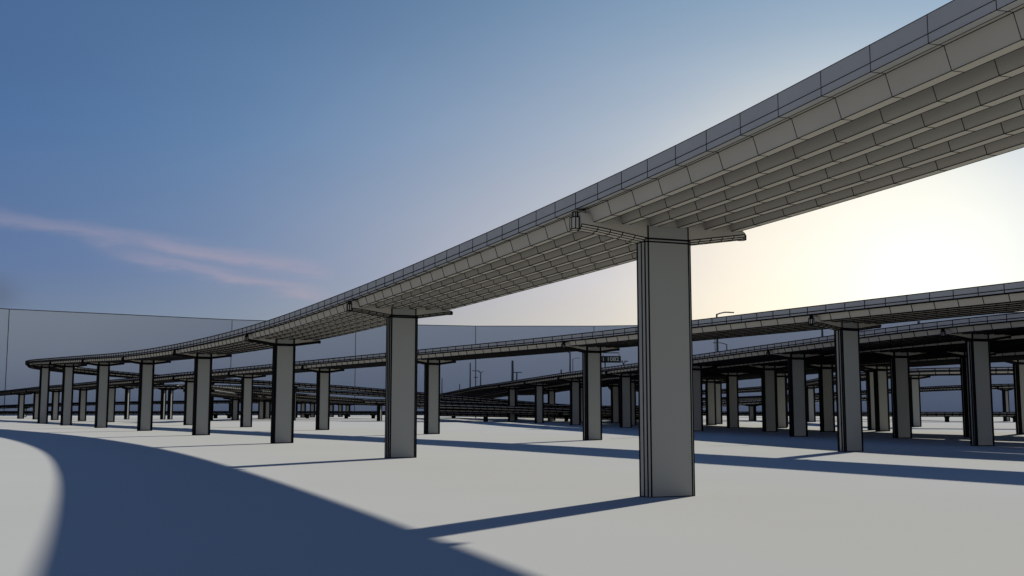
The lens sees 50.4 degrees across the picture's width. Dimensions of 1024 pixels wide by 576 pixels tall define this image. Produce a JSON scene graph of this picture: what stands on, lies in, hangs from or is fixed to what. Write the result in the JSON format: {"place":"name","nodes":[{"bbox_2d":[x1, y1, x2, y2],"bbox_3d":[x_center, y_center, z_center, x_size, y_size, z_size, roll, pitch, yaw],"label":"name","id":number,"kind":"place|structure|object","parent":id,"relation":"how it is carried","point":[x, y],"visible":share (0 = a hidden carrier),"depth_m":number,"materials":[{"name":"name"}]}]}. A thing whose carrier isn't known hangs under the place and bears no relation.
{"place":"outdoors","nodes":[
{"label":"outdoors","id":0,"kind":"place"},
{"bbox_2d":[0,415,1023,575],"bbox_3d":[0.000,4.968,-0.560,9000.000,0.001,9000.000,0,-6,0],"label":"ground","id":1,"kind":"structure","parent":0,"point":[502,496],"depth_m":59.61,"materials":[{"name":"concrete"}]},
{"bbox_2d":[10,392,29,418],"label":"bridge pier","id":2,"kind":"structure","parent":1,"relation":"on","point":[21,405],"depth_m":675.37,"materials":[{"name":"concrete"}]},
{"bbox_2d":[25,390,38,418],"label":"bridge pier","id":3,"kind":"structure","parent":1,"relation":"on","point":[35,404],"depth_m":622.94,"materials":[{"name":"concrete"}]},
{"bbox_2d":[28,363,57,423],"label":"bridge pier","id":4,"kind":"structure","parent":1,"relation":"on","point":[43,398],"depth_m":422.42,"materials":[{"name":"concrete"}]},
{"bbox_2d":[49,390,61,419],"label":"bridge pier","id":5,"kind":"structure","parent":1,"relation":"on","point":[55,401],"depth_m":573.56,"materials":[{"name":"concrete"}]},
{"bbox_2d":[0,281,1023,395],"bbox_3d":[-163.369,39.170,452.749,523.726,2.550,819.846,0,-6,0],"label":"road ramp","id":6,"kind":"structure","parent":5,"relation":"on","point":[985,300],"depth_m":147.61,"materials":[{"name":"concrete"}]},
{"bbox_2d":[49,361,86,425],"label":"bridge pier","id":7,"kind":"structure","parent":1,"relation":"on","point":[67,395],"depth_m":370.17,"materials":[{"name":"concrete"}]},
{"bbox_2d":[74,388,95,420],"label":"bridge pier","id":8,"kind":"structure","parent":1,"relation":"on","point":[82,406],"depth_m":526.37,"materials":[{"name":"concrete"}]},
{"bbox_2d":[81,359,123,427],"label":"bridge pier","id":9,"kind":"structure","parent":1,"relation":"on","point":[102,394],"depth_m":319.41,"materials":[{"name":"concrete"}]},
{"bbox_2d":[108,386,125,421],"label":"bridge pier","id":10,"kind":"structure","parent":1,"relation":"on","point":[111,404],"depth_m":477.02,"materials":[{"name":"concrete"}]},
{"bbox_2d":[122,387,133,418],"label":"bridge pier","id":11,"kind":"structure","parent":1,"relation":"on","point":[127,405],"depth_m":633.11,"materials":[{"name":"concrete"}]},
{"bbox_2d":[121,357,170,430],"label":"bridge pier","id":12,"kind":"structure","parent":1,"relation":"on","point":[145,396],"depth_m":272.11,"materials":[{"name":"concrete"}]},
{"bbox_2d":[25,0,1023,403],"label":"road ramp","id":13,"kind":"structure","parent":12,"relation":"on","point":[939,90],"depth_m":51.00,"materials":[{"name":"concrete"}]},
{"bbox_2d":[132,380,163,385],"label":"bridge pier","id":14,"kind":"structure","parent":1,"relation":"on","point":[134,382],"depth_m":429.08,"materials":[{"name":"concrete"}]},
{"bbox_2d":[157,388,166,418],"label":"bridge pier","id":15,"kind":"structure","parent":1,"relation":"on","point":[163,406],"depth_m":629.11,"materials":[{"name":"concrete"}]},
{"bbox_2d":[165,388,176,418],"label":"bridge pier","id":16,"kind":"structure","parent":1,"relation":"on","point":[170,405],"depth_m":628.11,"materials":[{"name":"concrete"}]},
{"bbox_2d":[125,384,464,400],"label":"road ramp","id":17,"kind":"structure","parent":16,"relation":"on","point":[301,390],"depth_m":615.46,"materials":[{"name":"concrete"}]},
{"bbox_2d":[172,377,193,424],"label":"bridge pier","id":18,"kind":"structure","parent":1,"relation":"on","point":[188,403],"depth_m":377.11,"materials":[{"name":"concrete"}]},
{"bbox_2d":[173,350,231,434],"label":"bridge pier","id":19,"kind":"structure","parent":1,"relation":"on","point":[201,416],"depth_m":223.37,"materials":[{"name":"concrete"}]},
{"bbox_2d":[211,381,215,420],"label":"bridge pier","id":20,"kind":"structure","parent":1,"relation":"on","point":[212,399],"depth_m":550.25,"materials":[{"name":"concrete"}]},
{"bbox_2d":[223,398,240,419],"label":"bridge pier","id":21,"kind":"structure","parent":1,"relation":"on","point":[235,409],"depth_m":565.78,"materials":[{"name":"concrete"}]},
{"bbox_2d":[227,372,265,426],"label":"bridge pier","id":22,"kind":"structure","parent":1,"relation":"on","point":[246,408],"depth_m":331.61,"materials":[{"name":"concrete"}]},
{"bbox_2d":[253,399,270,418],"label":"bridge pier","id":23,"kind":"structure","parent":1,"relation":"on","point":[261,409],"depth_m":645.43,"materials":[{"name":"concrete"}]},
{"bbox_2d":[183,389,384,405],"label":"road ramp","id":24,"kind":"structure","parent":23,"relation":"on","point":[218,393],"depth_m":591.21,"materials":[{"name":"concrete"}]},
{"bbox_2d":[265,401,270,418],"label":"bridge pier","id":25,"kind":"structure","parent":1,"relation":"on","point":[267,409],"depth_m":665.19,"materials":[{"name":"concrete"}]},
{"bbox_2d":[175,384,365,402],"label":"road ramp","id":26,"kind":"structure","parent":25,"relation":"on","point":[258,392],"depth_m":587.20,"materials":[{"name":"concrete"}]},
{"bbox_2d":[244,334,320,442],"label":"bridge pier","id":27,"kind":"structure","parent":1,"relation":"on","point":[283,391],"depth_m":168.70,"materials":[{"name":"concrete"}]},
{"bbox_2d":[294,387,297,419],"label":"bridge pier","id":28,"kind":"structure","parent":1,"relation":"on","point":[295,404],"depth_m":560.85,"materials":[{"name":"concrete"}]},
{"bbox_2d":[296,401,303,417],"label":"bridge pier","id":29,"kind":"structure","parent":1,"relation":"on","point":[297,407],"depth_m":750.02,"materials":[{"name":"concrete"}]},
{"bbox_2d":[299,402,311,417],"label":"bridge pier","id":30,"kind":"structure","parent":1,"relation":"on","point":[303,406],"depth_m":774.75,"materials":[{"name":"concrete"}]},
{"bbox_2d":[308,403,315,417],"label":"bridge pier","id":31,"kind":"structure","parent":1,"relation":"on","point":[312,406],"depth_m":799.43,"materials":[{"name":"concrete"}]},
{"bbox_2d":[301,365,344,429],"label":"bridge pier","id":32,"kind":"structure","parent":1,"relation":"on","point":[322,399],"depth_m":282.90,"materials":[{"name":"concrete"}]},
{"bbox_2d":[330,403,338,416],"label":"bridge pier","id":33,"kind":"structure","parent":1,"relation":"on","point":[331,407],"depth_m":844.29,"materials":[{"name":"concrete"}]},
{"bbox_2d":[337,403,347,416],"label":"bridge pier","id":34,"kind":"structure","parent":1,"relation":"on","point":[340,407],"depth_m":863.88,"materials":[{"name":"concrete"}]},
{"bbox_2d":[345,404,354,416],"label":"bridge pier","id":35,"kind":"structure","parent":1,"relation":"on","point":[347,408],"depth_m":878.81,"materials":[{"name":"concrete"}]},
{"bbox_2d":[374,403,384,420],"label":"bridge pier","id":36,"kind":"structure","parent":1,"relation":"on","point":[379,412],"depth_m":523.79,"materials":[{"name":"concrete"}]},
{"bbox_2d":[363,399,705,414],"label":"road ramp","id":37,"kind":"structure","parent":36,"relation":"on","point":[380,401],"depth_m":509.89,"materials":[{"name":"concrete"}]},
{"bbox_2d":[346,301,452,457],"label":"bridge pier","id":38,"kind":"structure","parent":1,"relation":"on","point":[401,383],"depth_m":116.52,"materials":[{"name":"concrete"}]},
{"bbox_2d":[418,359,455,433],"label":"bridge pier","id":39,"kind":"structure","parent":1,"relation":"on","point":[431,396],"depth_m":234.24,"materials":[{"name":"concrete"}]},
{"bbox_2d":[472,362,478,417],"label":"mast","id":40,"kind":"object","parent":1,"relation":"on","point":[475,370],"visible":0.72,"depth_m":747.98,"materials":[{"name":"grey metal"}]},
{"bbox_2d":[0,308,1019,415],"bbox_3d":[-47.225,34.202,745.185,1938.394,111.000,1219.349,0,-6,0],"label":"perimeter wall","id":41,"kind":"structure","parent":1,"relation":"on","point":[25,335],"depth_m":1246.03,"materials":[{"name":"grey concrete"}]},
{"bbox_2d":[498,385,524,421],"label":"bridge pier","id":42,"kind":"structure","parent":1,"relation":"on","point":[511,400],"depth_m":504.23,"materials":[{"name":"concrete"}]},
{"bbox_2d":[511,360,513,380],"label":"mast","id":43,"kind":"object","parent":1,"relation":"on","point":[512,370],"visible":0.41,"depth_m":588.20,"materials":[{"name":"grey metal"}]},
{"bbox_2d":[514,372,521,419],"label":"mast","id":44,"kind":"object","parent":1,"relation":"on","point":[517,390],"visible":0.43,"depth_m":592.02,"materials":[{"name":"grey metal"}]},
{"bbox_2d":[417,404,638,415],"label":"road ramp","id":45,"kind":"structure","parent":1,"relation":"on","point":[501,408],"depth_m":482.24,"materials":[{"name":"concrete"}]},
{"bbox_2d":[524,381,553,422],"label":"bridge pier","id":46,"kind":"structure","parent":1,"relation":"on","point":[539,402],"depth_m":440.52,"materials":[{"name":"concrete"}]},
{"bbox_2d":[440,412,638,420],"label":"road ramp","id":47,"kind":"structure","parent":1,"relation":"on","point":[459,414],"depth_m":509.56,"materials":[{"name":"concrete"}]},
{"bbox_2d":[440,409,638,417],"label":"road ramp","id":48,"kind":"structure","parent":1,"relation":"on","point":[484,411],"depth_m":489.93,"materials":[{"name":"concrete"}]},
{"bbox_2d":[544,389,562,420],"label":"bridge pier","id":49,"kind":"structure","parent":1,"relation":"on","point":[551,396],"depth_m":536.68,"materials":[{"name":"concrete"}]},
{"bbox_2d":[557,377,581,424],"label":"bridge pier","id":50,"kind":"structure","parent":1,"relation":"on","point":[575,412],"depth_m":378.35,"materials":[{"name":"concrete"}]},
{"bbox_2d":[568,385,582,422],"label":"bridge pier","id":51,"kind":"structure","parent":1,"relation":"on","point":[580,402],"depth_m":456.65,"materials":[{"name":"concrete"}]},
{"bbox_2d":[561,342,619,439],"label":"bridge pier","id":52,"kind":"structure","parent":1,"relation":"on","point":[592,389],"depth_m":186.03,"materials":[{"name":"concrete"}]},
{"bbox_2d":[604,384,619,422],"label":"bridge pier","id":53,"kind":"structure","parent":1,"relation":"on","point":[615,410],"depth_m":446.85,"materials":[{"name":"concrete"}]},
{"bbox_2d":[605,371,637,427],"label":"bridge pier","id":54,"kind":"structure","parent":1,"relation":"on","point":[625,393],"depth_m":322.74,"materials":[{"name":"concrete"}]},
{"bbox_2d":[613,380,637,424],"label":"bridge pier","id":55,"kind":"structure","parent":1,"relation":"on","point":[633,383],"depth_m":375.01,"materials":[{"name":"concrete"}]},
{"bbox_2d":[569,211,746,497],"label":"bridge pier","id":56,"kind":"structure","parent":1,"relation":"on","point":[665,387],"depth_m":64.34,"materials":[{"name":"concrete"}]},
{"bbox_2d":[693,366,716,430],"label":"bridge pier","id":57,"kind":"structure","parent":1,"relation":"on","point":[698,397],"depth_m":266.71,"materials":[{"name":"concrete"}]},
{"bbox_2d":[702,380,725,424],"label":"bridge pier","id":58,"kind":"structure","parent":1,"relation":"on","point":[710,395],"depth_m":379.87,"materials":[{"name":"concrete"}]},
{"bbox_2d":[608,352,1023,389],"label":"road ramp","id":59,"kind":"structure","parent":58,"relation":"on","point":[1013,356],"depth_m":248.86,"materials":[{"name":"concrete"}]},
{"bbox_2d":[716,381,725,423],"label":"bridge pier","id":60,"kind":"structure","parent":1,"relation":"on","point":[719,418],"depth_m":405.18,"materials":[{"name":"concrete"}]},
{"bbox_2d":[712,373,750,427],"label":"bridge pier","id":61,"kind":"structure","parent":1,"relation":"on","point":[732,401],"depth_m":316.56,"materials":[{"name":"concrete"}]},
{"bbox_2d":[519,346,1023,394],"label":"road ramp","id":62,"kind":"structure","parent":61,"relation":"on","point":[938,355],"depth_m":230.69,"materials":[{"name":"concrete"}]},
{"bbox_2d":[744,402,761,420],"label":"bridge pier","id":63,"kind":"structure","parent":1,"relation":"on","point":[752,412],"depth_m":518.33,"materials":[{"name":"concrete"}]},
{"bbox_2d":[558,397,866,415],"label":"road ramp","id":64,"kind":"structure","parent":63,"relation":"on","point":[741,402],"depth_m":508.58,"materials":[{"name":"concrete"}]},
{"bbox_2d":[743,365,786,431],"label":"bridge pier","id":65,"kind":"structure","parent":1,"relation":"on","point":[769,398],"depth_m":259.64,"materials":[{"name":"concrete"}]},
{"bbox_2d":[759,373,787,427],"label":"bridge pier","id":66,"kind":"structure","parent":1,"relation":"on","point":[781,401],"depth_m":316.50,"materials":[{"name":"concrete"}]},
{"bbox_2d":[786,377,787,426],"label":"bridge pier","id":67,"kind":"structure","parent":1,"relation":"on","point":[787,401],"depth_m":340.26,"materials":[{"name":"concrete"}]},
{"bbox_2d":[766,350,823,436],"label":"bridge pier","id":68,"kind":"structure","parent":1,"relation":"on","point":[797,397],"depth_m":210.97,"materials":[{"name":"concrete"}]},
{"bbox_2d":[441,312,1023,395],"bbox_3d":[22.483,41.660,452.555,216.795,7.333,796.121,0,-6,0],"label":"road ramp","id":69,"kind":"structure","parent":68,"relation":"on","point":[1011,324],"depth_m":190.67,"materials":[{"name":"concrete"}]},
{"bbox_2d":[469,363,470,386],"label":"street lamp","id":70,"kind":"object","parent":69,"relation":"on","point":[470,377],"visible":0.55,"depth_m":594.03,"materials":[{"name":"grey metal"}]},
{"bbox_2d":[568,352,570,371],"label":"street lamp","id":71,"kind":"object","parent":69,"relation":"on","point":[569,361],"visible":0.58,"depth_m":366.44,"materials":[{"name":"grey metal"}]},
{"bbox_2d":[602,352,620,366],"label":"gantry sign","id":72,"kind":"object","parent":69,"relation":"on","point":[611,359],"visible":0.78,"depth_m":326.87,"materials":[{"name":"grey metal"}]},
{"bbox_2d":[716,312,733,351],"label":"street lamp","id":73,"kind":"object","parent":69,"relation":"on","point":[717,347],"visible":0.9,"depth_m":239.48,"materials":[{"name":"grey metal"}]},
{"bbox_2d":[806,386,818,421],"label":"bridge pier","id":74,"kind":"structure","parent":1,"relation":"on","point":[811,412],"depth_m":481.67,"materials":[{"name":"concrete"}]},
{"bbox_2d":[703,367,1012,394],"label":"road ramp","id":75,"kind":"structure","parent":74,"relation":"on","point":[954,371],"depth_m":329.55,"materials":[{"name":"concrete"}]},
{"bbox_2d":[806,364,834,431],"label":"bridge pier","id":76,"kind":"structure","parent":1,"relation":"on","point":[826,397],"depth_m":259.62,"materials":[{"name":"concrete"}]},
{"bbox_2d":[808,315,881,451],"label":"bridge pier","id":77,"kind":"structure","parent":1,"relation":"on","point":[848,388],"depth_m":134.32,"materials":[{"name":"concrete"}]},
{"bbox_2d":[861,369,874,429],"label":"bridge pier","id":78,"kind":"structure","parent":1,"relation":"on","point":[870,401],"depth_m":283.82,"materials":[{"name":"concrete"}]},
{"bbox_2d":[636,361,1000,391],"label":"road ramp","id":79,"kind":"structure","parent":78,"relation":"on","point":[834,372],"depth_m":324.37,"materials":[{"name":"concrete"}]},
{"bbox_2d":[861,366,889,430],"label":"bridge pier","id":80,"kind":"structure","parent":1,"relation":"on","point":[881,399],"depth_m":266.54,"materials":[{"name":"concrete"}]},
{"bbox_2d":[868,352,927,437],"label":"bridge pier","id":81,"kind":"structure","parent":1,"relation":"on","point":[900,395],"depth_m":199.52,"materials":[{"name":"concrete"}]},
{"bbox_2d":[471,335,1023,397],"bbox_3d":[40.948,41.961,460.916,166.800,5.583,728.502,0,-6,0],"label":"road ramp","id":82,"kind":"structure","parent":81,"relation":"on","point":[1012,341],"depth_m":227.61,"materials":[{"name":"concrete"}]},
{"bbox_2d":[910,376,930,426],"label":"bridge pier","id":83,"kind":"structure","parent":1,"relation":"on","point":[915,400],"depth_m":338.23,"materials":[{"name":"concrete"}]},
{"bbox_2d":[940,352,995,437],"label":"bridge pier","id":84,"kind":"structure","parent":1,"relation":"on","point":[964,395],"depth_m":204.40,"materials":[{"name":"concrete"}]},
{"bbox_2d":[940,329,1010,445],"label":"bridge pier","id":85,"kind":"structure","parent":1,"relation":"on","point":[980,398],"depth_m":155.78,"materials":[{"name":"concrete"}]},
{"bbox_2d":[996,386,1012,420],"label":"bridge pier","id":86,"kind":"structure","parent":1,"relation":"on","point":[1005,400],"depth_m":514.04,"materials":[{"name":"concrete"}]},
{"bbox_2d":[703,384,1013,400],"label":"road ramp","id":87,"kind":"structure","parent":86,"relation":"on","point":[953,388],"depth_m":559.58,"materials":[{"name":"concrete"}]},
{"bbox_2d":[1001,360,1023,433],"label":"bridge pier","id":88,"kind":"structure","parent":1,"relation":"on","point":[1018,373],"depth_m":236.03,"materials":[{"name":"concrete"}]},
{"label":"bridge pier","id":89,"kind":"object","parent":1,"relation":"on","visible":0},
{"bbox_2d":[0,400,298,408],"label":"road ramp","id":90,"kind":"structure","parent":89,"relation":"on","point":[116,403],"depth_m":838.60,"materials":[{"name":"concrete"}]},
{"bbox_2d":[0,0,1023,325],"label":"sky","id":91,"kind":"structure","parent":0,"point":[216,159],"materials":[{"name":"blue"}]},
{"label":"bridge pier","id":92,"kind":"object","parent":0,"visible":0},
{"bbox_2d":[0,411,1014,416],"bbox_3d":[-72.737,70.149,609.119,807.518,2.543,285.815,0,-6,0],"label":"viaduct","id":93,"kind":"object","parent":92,"relation":"on","point":[930,414],"visible":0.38,"depth_m":700.02,"materials":[{"name":"concrete"}]}
]}

